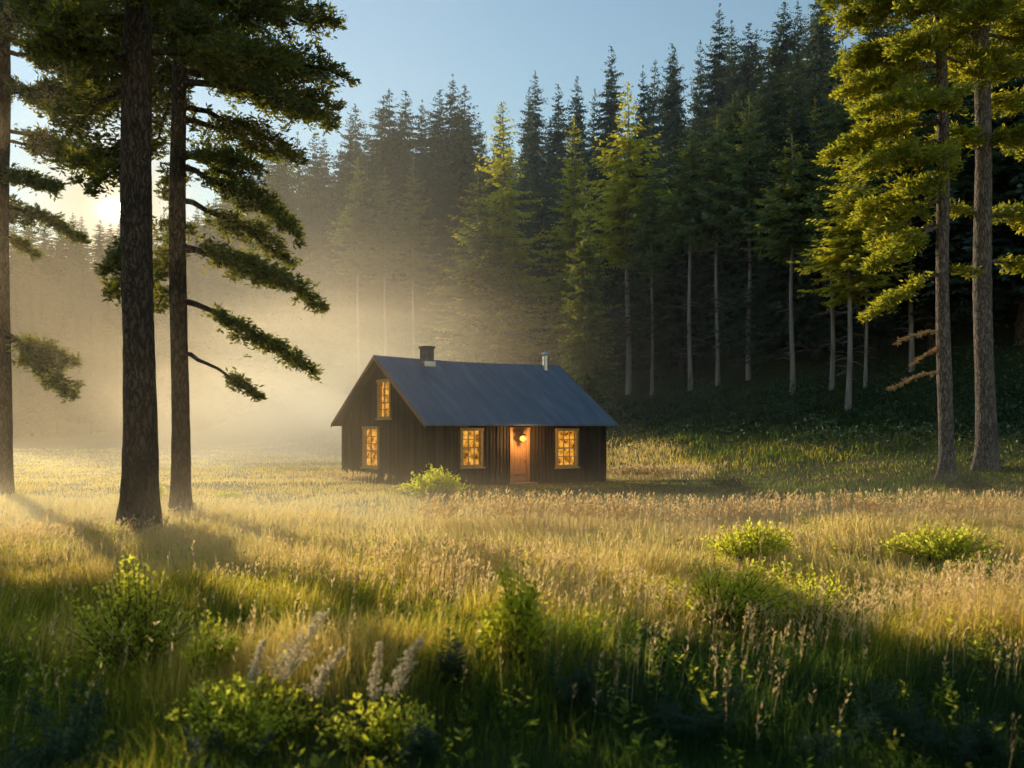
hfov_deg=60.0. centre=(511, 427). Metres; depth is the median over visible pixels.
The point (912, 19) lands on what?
spruce tree
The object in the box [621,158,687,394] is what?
spruce tree
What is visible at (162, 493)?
shrub
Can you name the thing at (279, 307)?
spruce tree
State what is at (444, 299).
spruce tree
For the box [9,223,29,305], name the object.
spruce tree
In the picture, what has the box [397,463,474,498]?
shrub
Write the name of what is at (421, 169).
spruce tree
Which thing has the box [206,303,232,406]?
spruce tree
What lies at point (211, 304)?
spruce tree
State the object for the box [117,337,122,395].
spruce tree
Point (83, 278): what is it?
spruce tree
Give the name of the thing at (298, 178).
spruce tree
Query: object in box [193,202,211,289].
spruce tree
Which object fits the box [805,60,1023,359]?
spruce tree
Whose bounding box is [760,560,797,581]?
shrub
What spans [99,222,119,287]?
spruce tree
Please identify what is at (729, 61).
spruce tree
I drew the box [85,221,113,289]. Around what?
spruce tree
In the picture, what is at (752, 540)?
shrub
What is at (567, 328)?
spruce tree
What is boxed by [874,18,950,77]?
spruce tree
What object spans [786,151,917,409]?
spruce tree
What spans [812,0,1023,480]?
pine tree
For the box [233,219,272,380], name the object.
spruce tree
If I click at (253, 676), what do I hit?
flower plume
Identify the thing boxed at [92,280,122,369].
spruce tree
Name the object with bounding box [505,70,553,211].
spruce tree
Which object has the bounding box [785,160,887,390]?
spruce tree
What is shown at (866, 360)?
spruce tree
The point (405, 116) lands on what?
spruce tree
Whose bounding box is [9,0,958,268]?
sky
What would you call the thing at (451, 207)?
spruce tree
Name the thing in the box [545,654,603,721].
leafy plant
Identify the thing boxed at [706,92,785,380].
spruce tree
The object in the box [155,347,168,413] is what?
spruce tree
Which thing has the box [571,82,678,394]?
spruce tree
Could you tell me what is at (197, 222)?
spruce tree
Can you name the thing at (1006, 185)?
spruce tree
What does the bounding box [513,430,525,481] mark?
door
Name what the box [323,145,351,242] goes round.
spruce tree
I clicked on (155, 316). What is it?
spruce tree
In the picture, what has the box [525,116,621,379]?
spruce tree
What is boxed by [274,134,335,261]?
spruce tree
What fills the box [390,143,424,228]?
spruce tree
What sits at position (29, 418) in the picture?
spruce tree
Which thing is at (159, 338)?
spruce tree
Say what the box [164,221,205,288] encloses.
spruce tree
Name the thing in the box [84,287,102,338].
spruce tree
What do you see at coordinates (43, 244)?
spruce tree
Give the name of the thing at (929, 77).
spruce tree
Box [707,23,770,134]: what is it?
spruce tree
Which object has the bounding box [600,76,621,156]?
spruce tree
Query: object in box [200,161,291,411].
spruce tree
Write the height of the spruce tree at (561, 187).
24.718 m
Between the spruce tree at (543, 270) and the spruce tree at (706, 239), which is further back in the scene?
the spruce tree at (543, 270)
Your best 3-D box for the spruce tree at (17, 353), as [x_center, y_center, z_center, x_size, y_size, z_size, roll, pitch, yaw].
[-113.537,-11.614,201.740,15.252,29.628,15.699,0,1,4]
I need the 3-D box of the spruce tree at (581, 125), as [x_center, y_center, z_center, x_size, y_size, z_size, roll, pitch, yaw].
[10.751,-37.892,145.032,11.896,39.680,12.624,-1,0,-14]
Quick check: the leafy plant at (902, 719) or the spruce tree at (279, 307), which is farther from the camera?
the spruce tree at (279, 307)
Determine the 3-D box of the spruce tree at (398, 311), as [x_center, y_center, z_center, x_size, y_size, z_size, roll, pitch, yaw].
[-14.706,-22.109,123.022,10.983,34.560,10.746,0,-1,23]
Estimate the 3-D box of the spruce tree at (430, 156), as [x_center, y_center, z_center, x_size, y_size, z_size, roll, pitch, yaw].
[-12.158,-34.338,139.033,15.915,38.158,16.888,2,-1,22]
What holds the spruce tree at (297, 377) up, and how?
on the ground at (294, 419)
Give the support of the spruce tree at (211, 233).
on the ground at (294, 419)
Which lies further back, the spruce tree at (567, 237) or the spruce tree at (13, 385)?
the spruce tree at (13, 385)
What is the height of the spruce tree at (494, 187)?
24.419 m
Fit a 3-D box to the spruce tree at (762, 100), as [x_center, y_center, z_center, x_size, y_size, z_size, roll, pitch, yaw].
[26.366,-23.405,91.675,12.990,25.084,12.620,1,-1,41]
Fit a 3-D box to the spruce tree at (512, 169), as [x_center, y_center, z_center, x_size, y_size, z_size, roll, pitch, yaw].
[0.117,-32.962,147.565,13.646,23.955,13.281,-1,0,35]
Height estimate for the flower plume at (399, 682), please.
0.799 m
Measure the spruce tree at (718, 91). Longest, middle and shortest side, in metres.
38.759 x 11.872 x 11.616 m
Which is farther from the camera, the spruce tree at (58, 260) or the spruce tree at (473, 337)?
the spruce tree at (58, 260)
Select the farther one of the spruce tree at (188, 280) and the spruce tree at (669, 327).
the spruce tree at (188, 280)
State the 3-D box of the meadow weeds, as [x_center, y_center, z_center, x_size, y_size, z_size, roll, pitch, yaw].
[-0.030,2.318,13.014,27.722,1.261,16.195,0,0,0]
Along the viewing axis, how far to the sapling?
7.96 m
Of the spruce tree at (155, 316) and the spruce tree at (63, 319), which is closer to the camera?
the spruce tree at (63, 319)
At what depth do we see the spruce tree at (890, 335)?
67.54 m
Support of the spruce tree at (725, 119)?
on the ground at (294, 419)
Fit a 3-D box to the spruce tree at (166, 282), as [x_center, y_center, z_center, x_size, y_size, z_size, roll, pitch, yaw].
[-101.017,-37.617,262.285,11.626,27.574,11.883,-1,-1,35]
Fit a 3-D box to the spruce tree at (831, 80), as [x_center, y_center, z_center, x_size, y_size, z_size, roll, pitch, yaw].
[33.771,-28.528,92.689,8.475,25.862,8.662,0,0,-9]
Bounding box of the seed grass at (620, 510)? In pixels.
[0,460,1023,765]
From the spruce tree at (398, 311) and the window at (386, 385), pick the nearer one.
the window at (386, 385)
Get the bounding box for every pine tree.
[0,0,118,494]
[4,0,318,535]
[38,0,361,515]
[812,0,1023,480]
[905,1,1023,471]
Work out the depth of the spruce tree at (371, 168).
137.47 m
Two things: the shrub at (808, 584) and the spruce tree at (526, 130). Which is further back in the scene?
the spruce tree at (526, 130)
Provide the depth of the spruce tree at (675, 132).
102.73 m
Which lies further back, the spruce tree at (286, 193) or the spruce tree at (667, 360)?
the spruce tree at (286, 193)
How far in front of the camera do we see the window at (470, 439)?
38.19 m
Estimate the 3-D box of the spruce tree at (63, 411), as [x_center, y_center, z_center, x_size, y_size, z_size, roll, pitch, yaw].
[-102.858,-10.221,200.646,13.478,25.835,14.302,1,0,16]
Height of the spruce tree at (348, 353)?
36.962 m
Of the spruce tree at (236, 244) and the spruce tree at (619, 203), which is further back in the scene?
the spruce tree at (236, 244)
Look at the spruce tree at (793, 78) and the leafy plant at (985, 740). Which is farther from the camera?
the spruce tree at (793, 78)
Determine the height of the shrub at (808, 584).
1.009 m
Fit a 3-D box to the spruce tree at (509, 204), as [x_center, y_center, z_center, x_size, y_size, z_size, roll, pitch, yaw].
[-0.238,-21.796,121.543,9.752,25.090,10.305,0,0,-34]
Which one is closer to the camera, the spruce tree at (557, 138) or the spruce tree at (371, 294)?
the spruce tree at (371, 294)
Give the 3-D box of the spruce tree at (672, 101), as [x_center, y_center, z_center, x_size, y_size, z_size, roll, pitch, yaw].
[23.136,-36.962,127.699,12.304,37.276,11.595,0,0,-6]
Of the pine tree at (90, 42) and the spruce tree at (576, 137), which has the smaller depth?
the pine tree at (90, 42)
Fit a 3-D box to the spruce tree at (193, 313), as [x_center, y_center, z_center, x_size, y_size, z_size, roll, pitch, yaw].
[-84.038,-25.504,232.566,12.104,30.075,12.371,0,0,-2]
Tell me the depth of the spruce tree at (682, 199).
75.83 m
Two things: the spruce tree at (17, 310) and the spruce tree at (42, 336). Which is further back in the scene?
the spruce tree at (17, 310)
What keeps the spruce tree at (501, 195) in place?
on the ground at (294, 419)
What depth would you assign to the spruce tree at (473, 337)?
91.07 m
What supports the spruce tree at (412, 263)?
on the ground at (294, 419)
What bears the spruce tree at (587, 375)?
on the ground at (294, 419)
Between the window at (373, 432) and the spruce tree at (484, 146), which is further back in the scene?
the spruce tree at (484, 146)
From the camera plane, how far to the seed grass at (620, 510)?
14.48 m
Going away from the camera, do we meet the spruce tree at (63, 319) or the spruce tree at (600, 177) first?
the spruce tree at (600, 177)
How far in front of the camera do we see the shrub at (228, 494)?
34.41 m
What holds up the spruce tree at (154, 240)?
on the ground at (294, 419)
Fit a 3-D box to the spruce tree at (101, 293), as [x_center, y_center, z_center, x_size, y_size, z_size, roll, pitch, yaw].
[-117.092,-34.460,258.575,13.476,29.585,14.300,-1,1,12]
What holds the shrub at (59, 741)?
on the ground at (294, 419)
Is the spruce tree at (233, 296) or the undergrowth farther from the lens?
the spruce tree at (233, 296)
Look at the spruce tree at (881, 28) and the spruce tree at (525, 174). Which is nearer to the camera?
the spruce tree at (881, 28)
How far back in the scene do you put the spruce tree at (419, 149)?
142.54 m
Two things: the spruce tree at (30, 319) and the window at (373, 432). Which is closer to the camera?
the window at (373, 432)
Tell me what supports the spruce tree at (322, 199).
on the ground at (294, 419)
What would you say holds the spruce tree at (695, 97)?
on the ground at (294, 419)
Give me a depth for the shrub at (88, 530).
20.80 m
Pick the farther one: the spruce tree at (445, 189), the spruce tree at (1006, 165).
the spruce tree at (445, 189)
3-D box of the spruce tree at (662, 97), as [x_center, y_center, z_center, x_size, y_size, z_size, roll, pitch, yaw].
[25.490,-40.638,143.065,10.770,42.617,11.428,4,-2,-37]
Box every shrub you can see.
[0,702,138,767]
[62,551,194,677]
[68,522,126,540]
[155,671,357,754]
[159,480,166,499]
[179,610,247,682]
[212,490,241,496]
[318,692,441,759]
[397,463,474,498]
[654,557,801,629]
[701,516,798,563]
[704,475,745,486]
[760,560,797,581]
[768,556,855,629]
[871,519,1005,562]
[935,548,1023,581]
[937,471,997,490]
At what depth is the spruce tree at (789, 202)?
63.87 m
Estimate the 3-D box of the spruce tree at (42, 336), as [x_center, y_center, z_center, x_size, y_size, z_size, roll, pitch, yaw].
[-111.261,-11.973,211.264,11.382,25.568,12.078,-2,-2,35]
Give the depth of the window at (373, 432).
40.86 m
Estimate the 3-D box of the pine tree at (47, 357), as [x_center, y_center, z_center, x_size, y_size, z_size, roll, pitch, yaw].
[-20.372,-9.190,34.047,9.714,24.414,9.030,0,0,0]
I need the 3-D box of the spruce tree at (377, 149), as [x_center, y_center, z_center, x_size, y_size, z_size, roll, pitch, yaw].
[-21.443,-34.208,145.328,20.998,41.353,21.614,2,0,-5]
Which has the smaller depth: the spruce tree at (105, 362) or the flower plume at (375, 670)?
the flower plume at (375, 670)
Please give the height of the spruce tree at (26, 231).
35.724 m
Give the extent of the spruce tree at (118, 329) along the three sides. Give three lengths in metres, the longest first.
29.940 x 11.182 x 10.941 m
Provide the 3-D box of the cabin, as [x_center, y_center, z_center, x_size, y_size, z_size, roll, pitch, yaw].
[-1.852,-0.425,42.909,10.790,6.950,8.931,0,0,-37]
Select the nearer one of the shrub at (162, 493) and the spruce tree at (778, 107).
the shrub at (162, 493)
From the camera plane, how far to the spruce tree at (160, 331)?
229.01 m
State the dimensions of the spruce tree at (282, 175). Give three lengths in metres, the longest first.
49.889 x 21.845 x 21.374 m
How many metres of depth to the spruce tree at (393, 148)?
141.90 m
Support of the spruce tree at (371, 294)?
on the ground at (294, 419)
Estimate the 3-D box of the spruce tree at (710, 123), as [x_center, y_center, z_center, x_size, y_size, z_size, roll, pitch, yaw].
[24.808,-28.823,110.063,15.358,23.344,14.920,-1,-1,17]
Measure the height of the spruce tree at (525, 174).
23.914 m
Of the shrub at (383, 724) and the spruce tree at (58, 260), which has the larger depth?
the spruce tree at (58, 260)
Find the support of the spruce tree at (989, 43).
on the ground at (294, 419)
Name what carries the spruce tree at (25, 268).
on the ground at (294, 419)
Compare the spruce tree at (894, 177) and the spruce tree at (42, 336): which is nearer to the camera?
the spruce tree at (894, 177)
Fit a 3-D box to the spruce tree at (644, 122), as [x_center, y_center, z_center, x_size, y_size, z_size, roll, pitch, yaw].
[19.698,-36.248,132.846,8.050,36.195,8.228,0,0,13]
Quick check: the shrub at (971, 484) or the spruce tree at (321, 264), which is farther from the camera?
the spruce tree at (321, 264)
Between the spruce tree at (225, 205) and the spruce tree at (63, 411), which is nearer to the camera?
the spruce tree at (63, 411)
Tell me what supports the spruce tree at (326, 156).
on the ground at (294, 419)
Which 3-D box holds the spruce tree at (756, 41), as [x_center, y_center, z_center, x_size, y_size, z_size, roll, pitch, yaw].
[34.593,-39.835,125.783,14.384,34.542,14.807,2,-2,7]
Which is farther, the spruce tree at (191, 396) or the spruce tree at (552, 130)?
the spruce tree at (191, 396)
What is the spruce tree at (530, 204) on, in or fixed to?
on the ground at (294, 419)
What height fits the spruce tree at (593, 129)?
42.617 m
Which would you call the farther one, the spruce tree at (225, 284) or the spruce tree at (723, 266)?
the spruce tree at (225, 284)
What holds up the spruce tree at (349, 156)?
on the ground at (294, 419)
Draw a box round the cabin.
[331,346,617,485]
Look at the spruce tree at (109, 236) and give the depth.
307.57 m
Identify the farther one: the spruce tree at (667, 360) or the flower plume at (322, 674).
the spruce tree at (667, 360)
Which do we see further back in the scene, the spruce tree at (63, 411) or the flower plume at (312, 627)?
the spruce tree at (63, 411)
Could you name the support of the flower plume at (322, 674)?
on the ground at (294, 419)
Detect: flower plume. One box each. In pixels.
[243,637,266,696]
[264,608,329,705]
[301,646,345,711]
[365,641,383,732]
[383,634,424,704]
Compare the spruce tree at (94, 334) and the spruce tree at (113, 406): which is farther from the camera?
the spruce tree at (94, 334)
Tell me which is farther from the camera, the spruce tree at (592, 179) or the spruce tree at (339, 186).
the spruce tree at (339, 186)
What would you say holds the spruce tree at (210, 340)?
on the ground at (294, 419)
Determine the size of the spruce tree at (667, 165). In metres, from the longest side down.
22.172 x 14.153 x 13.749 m
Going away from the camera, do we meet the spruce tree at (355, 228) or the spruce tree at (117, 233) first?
the spruce tree at (355, 228)
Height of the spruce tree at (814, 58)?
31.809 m
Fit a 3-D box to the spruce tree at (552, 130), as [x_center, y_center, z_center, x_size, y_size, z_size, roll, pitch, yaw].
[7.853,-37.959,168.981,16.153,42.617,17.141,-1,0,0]
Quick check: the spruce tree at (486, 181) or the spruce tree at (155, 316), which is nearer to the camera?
the spruce tree at (486, 181)
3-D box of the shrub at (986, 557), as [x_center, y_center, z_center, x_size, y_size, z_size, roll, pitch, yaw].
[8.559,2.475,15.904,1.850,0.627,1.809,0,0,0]
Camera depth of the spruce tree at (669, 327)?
81.05 m
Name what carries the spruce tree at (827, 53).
on the ground at (294, 419)
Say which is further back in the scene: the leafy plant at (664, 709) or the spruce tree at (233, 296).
the spruce tree at (233, 296)
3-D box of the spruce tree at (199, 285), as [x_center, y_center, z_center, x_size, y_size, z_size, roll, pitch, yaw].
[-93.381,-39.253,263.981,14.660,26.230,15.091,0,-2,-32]
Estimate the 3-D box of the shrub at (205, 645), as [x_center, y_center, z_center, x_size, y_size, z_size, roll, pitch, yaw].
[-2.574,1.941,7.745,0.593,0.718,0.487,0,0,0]
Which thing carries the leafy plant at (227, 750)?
on the ground at (294, 419)
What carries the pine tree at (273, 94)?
on the ground at (294, 419)
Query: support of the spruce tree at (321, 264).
on the ground at (294, 419)
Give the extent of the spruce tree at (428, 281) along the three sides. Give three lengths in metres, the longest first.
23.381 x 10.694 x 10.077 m
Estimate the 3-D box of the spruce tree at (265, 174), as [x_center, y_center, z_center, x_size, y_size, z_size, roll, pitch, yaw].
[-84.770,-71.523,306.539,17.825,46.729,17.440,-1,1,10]
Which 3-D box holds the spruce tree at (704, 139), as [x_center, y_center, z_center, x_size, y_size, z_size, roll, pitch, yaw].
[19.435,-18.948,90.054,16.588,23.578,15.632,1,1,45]
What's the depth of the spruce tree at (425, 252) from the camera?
126.39 m
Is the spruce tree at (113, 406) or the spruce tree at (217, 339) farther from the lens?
the spruce tree at (217, 339)
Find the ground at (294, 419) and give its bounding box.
[0,283,1023,767]
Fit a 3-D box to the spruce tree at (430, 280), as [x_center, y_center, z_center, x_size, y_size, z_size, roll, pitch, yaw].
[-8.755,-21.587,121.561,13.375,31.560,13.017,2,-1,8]
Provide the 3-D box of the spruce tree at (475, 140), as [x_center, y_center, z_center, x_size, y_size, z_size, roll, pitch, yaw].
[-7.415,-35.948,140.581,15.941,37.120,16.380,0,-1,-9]
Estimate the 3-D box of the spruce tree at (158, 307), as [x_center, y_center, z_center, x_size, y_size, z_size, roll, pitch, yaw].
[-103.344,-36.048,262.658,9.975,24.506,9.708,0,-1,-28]
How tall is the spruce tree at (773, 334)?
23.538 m
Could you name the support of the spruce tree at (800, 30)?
on the ground at (294, 419)
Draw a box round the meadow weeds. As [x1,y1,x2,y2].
[0,513,1023,767]
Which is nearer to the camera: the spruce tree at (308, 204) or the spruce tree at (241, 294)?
the spruce tree at (308, 204)
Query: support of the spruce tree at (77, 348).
on the ground at (294, 419)
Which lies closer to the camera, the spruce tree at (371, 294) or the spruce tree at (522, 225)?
the spruce tree at (522, 225)
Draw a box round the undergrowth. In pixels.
[330,322,1023,492]
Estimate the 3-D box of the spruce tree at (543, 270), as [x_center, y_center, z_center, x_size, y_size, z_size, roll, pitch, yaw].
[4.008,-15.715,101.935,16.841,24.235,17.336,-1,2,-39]
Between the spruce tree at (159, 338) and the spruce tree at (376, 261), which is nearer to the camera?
the spruce tree at (376, 261)
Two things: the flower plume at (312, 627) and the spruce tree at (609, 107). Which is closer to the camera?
the flower plume at (312, 627)
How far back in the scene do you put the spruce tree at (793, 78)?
97.36 m
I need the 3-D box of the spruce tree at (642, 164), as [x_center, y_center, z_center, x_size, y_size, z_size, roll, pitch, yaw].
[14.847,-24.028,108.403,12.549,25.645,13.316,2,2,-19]
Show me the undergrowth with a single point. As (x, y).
(764, 410)
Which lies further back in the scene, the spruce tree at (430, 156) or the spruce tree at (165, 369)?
the spruce tree at (165, 369)
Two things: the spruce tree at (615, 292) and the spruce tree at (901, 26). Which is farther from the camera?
the spruce tree at (615, 292)
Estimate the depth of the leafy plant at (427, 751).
6.32 m
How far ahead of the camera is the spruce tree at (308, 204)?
131.69 m
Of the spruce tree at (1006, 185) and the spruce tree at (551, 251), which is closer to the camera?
the spruce tree at (1006, 185)
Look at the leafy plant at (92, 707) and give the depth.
7.05 m
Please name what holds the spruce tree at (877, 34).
on the ground at (294, 419)
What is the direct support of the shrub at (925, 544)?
on the ground at (294, 419)
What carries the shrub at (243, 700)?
on the ground at (294, 419)
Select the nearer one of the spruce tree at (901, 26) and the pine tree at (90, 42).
the pine tree at (90, 42)
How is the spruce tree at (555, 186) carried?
on the ground at (294, 419)
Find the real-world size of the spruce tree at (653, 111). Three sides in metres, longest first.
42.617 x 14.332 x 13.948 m
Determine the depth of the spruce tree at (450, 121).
136.97 m
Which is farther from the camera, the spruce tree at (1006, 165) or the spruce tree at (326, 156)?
the spruce tree at (326, 156)
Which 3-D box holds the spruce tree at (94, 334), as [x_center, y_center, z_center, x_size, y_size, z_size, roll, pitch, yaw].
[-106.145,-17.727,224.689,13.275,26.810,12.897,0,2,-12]
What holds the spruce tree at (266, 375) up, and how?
on the ground at (294, 419)
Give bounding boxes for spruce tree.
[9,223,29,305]
[10,221,53,315]
[10,226,34,273]
[10,275,29,344]
[10,311,47,436]
[11,347,22,423]
[12,319,57,436]
[19,303,45,340]
[23,326,81,433]
[24,224,60,315]
[28,324,51,424]
[36,211,78,306]
[47,299,84,372]
[55,213,97,298]
[63,216,101,312]
[63,308,101,422]
[69,330,109,433]
[74,338,122,431]
[78,305,110,377]
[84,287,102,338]
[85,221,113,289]
[86,273,118,337]
[89,341,122,435]
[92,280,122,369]
[95,223,116,291]
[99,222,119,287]
[100,289,122,366]
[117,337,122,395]
[152,218,167,290]
[153,214,168,284]
[154,277,167,332]
[154,278,169,324]
[154,302,159,334]
[154,313,168,362]
[155,296,200,374]
[155,320,170,418]
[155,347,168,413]
[160,337,205,416]
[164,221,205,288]
[166,325,216,421]
[186,208,204,278]
[187,253,209,329]
[187,267,200,337]
[187,273,206,366]
[191,195,227,286]
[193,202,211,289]
[197,313,227,411]
[198,263,225,327]
[199,287,216,357]
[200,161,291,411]
[201,303,224,381]
[203,296,255,422]
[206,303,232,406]
[210,194,236,245]
[215,200,256,293]
[216,263,239,311]
[220,223,307,412]
[222,244,250,316]
[222,280,245,331]
[228,171,262,247]
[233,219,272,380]
[237,160,299,349]
[241,141,304,253]
[250,214,306,396]
[257,159,297,217]
[258,160,271,187]
[266,189,319,388]
[271,160,326,392]
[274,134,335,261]
[274,182,375,403]
[278,132,308,215]
[290,154,344,338]
[298,141,414,393]
[302,188,393,387]
[305,133,335,200]
[320,115,367,224]
[322,157,383,380]
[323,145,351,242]
[330,103,375,191]
[336,95,403,217]
[341,141,392,249]
[348,149,407,355]
[353,88,415,212]
[356,167,411,355]
[364,145,430,357]
[373,90,423,191]
[382,158,443,357]
[388,107,499,360]
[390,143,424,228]
[391,163,442,357]
[392,212,435,356]
[397,89,462,190]
[403,157,459,358]
[404,218,448,352]
[406,99,435,191]
[410,233,471,360]
[412,162,544,363]
[413,153,435,212]
[425,74,484,218]
[426,143,447,224]
[434,102,565,364]
[438,151,467,223]
[442,84,495,225]
[472,121,494,184]
[473,154,500,220]
[484,175,508,225]
[487,102,514,190]
[491,178,523,265]
[493,178,539,325]
[495,160,524,200]
[504,186,615,364]
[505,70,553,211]
[509,87,543,187]
[509,171,561,265]
[513,160,539,211]
[519,220,570,308]
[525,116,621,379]
[532,84,570,207]
[534,227,612,370]
[538,119,564,183]
[540,153,565,221]
[548,153,590,248]
[549,76,595,205]
[549,170,625,412]
[554,152,647,359]
[559,164,606,347]
[568,114,589,152]
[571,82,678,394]
[579,46,631,205]
[586,88,601,171]
[595,210,648,375]
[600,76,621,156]
[602,203,738,377]
[606,166,719,371]
[612,124,660,199]
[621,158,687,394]
[622,65,657,186]
[631,123,722,306]
[633,60,664,162]
[636,122,732,390]
[644,43,697,182]
[652,49,685,169]
[652,112,690,207]
[652,133,688,193]
[669,113,755,385]
[670,82,785,359]
[682,40,709,161]
[684,3,737,173]
[689,102,728,171]
[695,94,766,337]
[703,69,830,288]
[704,89,881,371]
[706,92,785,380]
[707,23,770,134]
[712,20,743,118]
[734,133,834,394]
[737,2,806,122]
[737,30,769,100]
[750,82,785,156]
[758,53,826,155]
[764,65,967,353]
[784,1,811,88]
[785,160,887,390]
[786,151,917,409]
[787,75,836,165]
[795,0,840,114]
[799,0,844,111]
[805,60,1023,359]
[805,96,832,195]
[807,71,864,181]
[816,32,848,140]
[838,179,898,388]
[851,19,887,72]
[857,65,959,371]
[864,21,907,40]
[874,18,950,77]
[881,20,925,116]
[889,31,1023,345]
[902,9,934,76]
[910,60,951,85]
[948,29,1002,106]
[963,21,1001,113]
[967,80,1023,313]
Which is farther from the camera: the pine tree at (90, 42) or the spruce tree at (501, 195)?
the spruce tree at (501, 195)
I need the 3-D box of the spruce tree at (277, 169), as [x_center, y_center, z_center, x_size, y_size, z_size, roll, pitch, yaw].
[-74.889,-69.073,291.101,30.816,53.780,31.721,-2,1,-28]
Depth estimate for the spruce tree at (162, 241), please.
298.19 m
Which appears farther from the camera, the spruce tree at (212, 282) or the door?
the spruce tree at (212, 282)
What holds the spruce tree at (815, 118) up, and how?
on the ground at (294, 419)
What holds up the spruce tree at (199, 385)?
on the ground at (294, 419)
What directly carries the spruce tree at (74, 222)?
on the ground at (294, 419)
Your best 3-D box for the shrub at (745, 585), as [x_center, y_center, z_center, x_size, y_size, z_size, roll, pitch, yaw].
[2.815,2.148,11.659,1.913,0.982,1.573,0,0,0]
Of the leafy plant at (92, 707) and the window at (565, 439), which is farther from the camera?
the window at (565, 439)
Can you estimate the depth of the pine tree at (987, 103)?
37.73 m
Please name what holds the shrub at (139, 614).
on the ground at (294, 419)
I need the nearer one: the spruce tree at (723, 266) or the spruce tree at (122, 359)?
the spruce tree at (723, 266)
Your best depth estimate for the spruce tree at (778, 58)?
111.47 m
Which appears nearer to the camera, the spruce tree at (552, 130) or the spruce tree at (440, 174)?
the spruce tree at (440, 174)
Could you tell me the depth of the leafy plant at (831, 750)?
6.89 m
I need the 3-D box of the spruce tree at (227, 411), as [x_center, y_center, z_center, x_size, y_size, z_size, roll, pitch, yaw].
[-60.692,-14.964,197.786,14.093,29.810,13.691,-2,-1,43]
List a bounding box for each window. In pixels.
[360,426,379,469]
[375,379,391,419]
[458,428,485,468]
[554,428,579,468]
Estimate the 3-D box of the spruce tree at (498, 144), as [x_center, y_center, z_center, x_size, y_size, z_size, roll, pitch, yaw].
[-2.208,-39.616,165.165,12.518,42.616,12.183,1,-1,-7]
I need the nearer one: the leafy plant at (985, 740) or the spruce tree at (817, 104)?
the leafy plant at (985, 740)
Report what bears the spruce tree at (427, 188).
on the ground at (294, 419)
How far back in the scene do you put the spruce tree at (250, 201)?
298.42 m
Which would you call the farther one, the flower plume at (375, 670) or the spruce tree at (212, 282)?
the spruce tree at (212, 282)
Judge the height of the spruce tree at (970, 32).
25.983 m
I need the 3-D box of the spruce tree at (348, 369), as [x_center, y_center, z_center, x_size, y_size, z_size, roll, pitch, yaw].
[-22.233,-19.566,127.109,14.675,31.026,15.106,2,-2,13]
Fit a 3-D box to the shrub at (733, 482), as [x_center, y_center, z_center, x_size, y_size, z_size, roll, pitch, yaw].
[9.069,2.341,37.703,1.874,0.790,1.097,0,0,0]
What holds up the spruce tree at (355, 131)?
on the ground at (294, 419)
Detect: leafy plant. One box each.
[21,679,110,737]
[175,726,274,767]
[394,715,445,767]
[431,628,471,693]
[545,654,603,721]
[648,679,747,751]
[785,715,866,767]
[850,677,949,755]
[947,702,1011,767]
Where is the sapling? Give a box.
[475,557,556,668]
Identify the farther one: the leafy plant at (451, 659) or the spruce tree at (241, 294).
the spruce tree at (241, 294)
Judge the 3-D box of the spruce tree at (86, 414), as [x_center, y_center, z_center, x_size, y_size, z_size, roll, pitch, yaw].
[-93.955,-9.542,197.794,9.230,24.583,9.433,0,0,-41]
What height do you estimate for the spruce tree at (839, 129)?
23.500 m

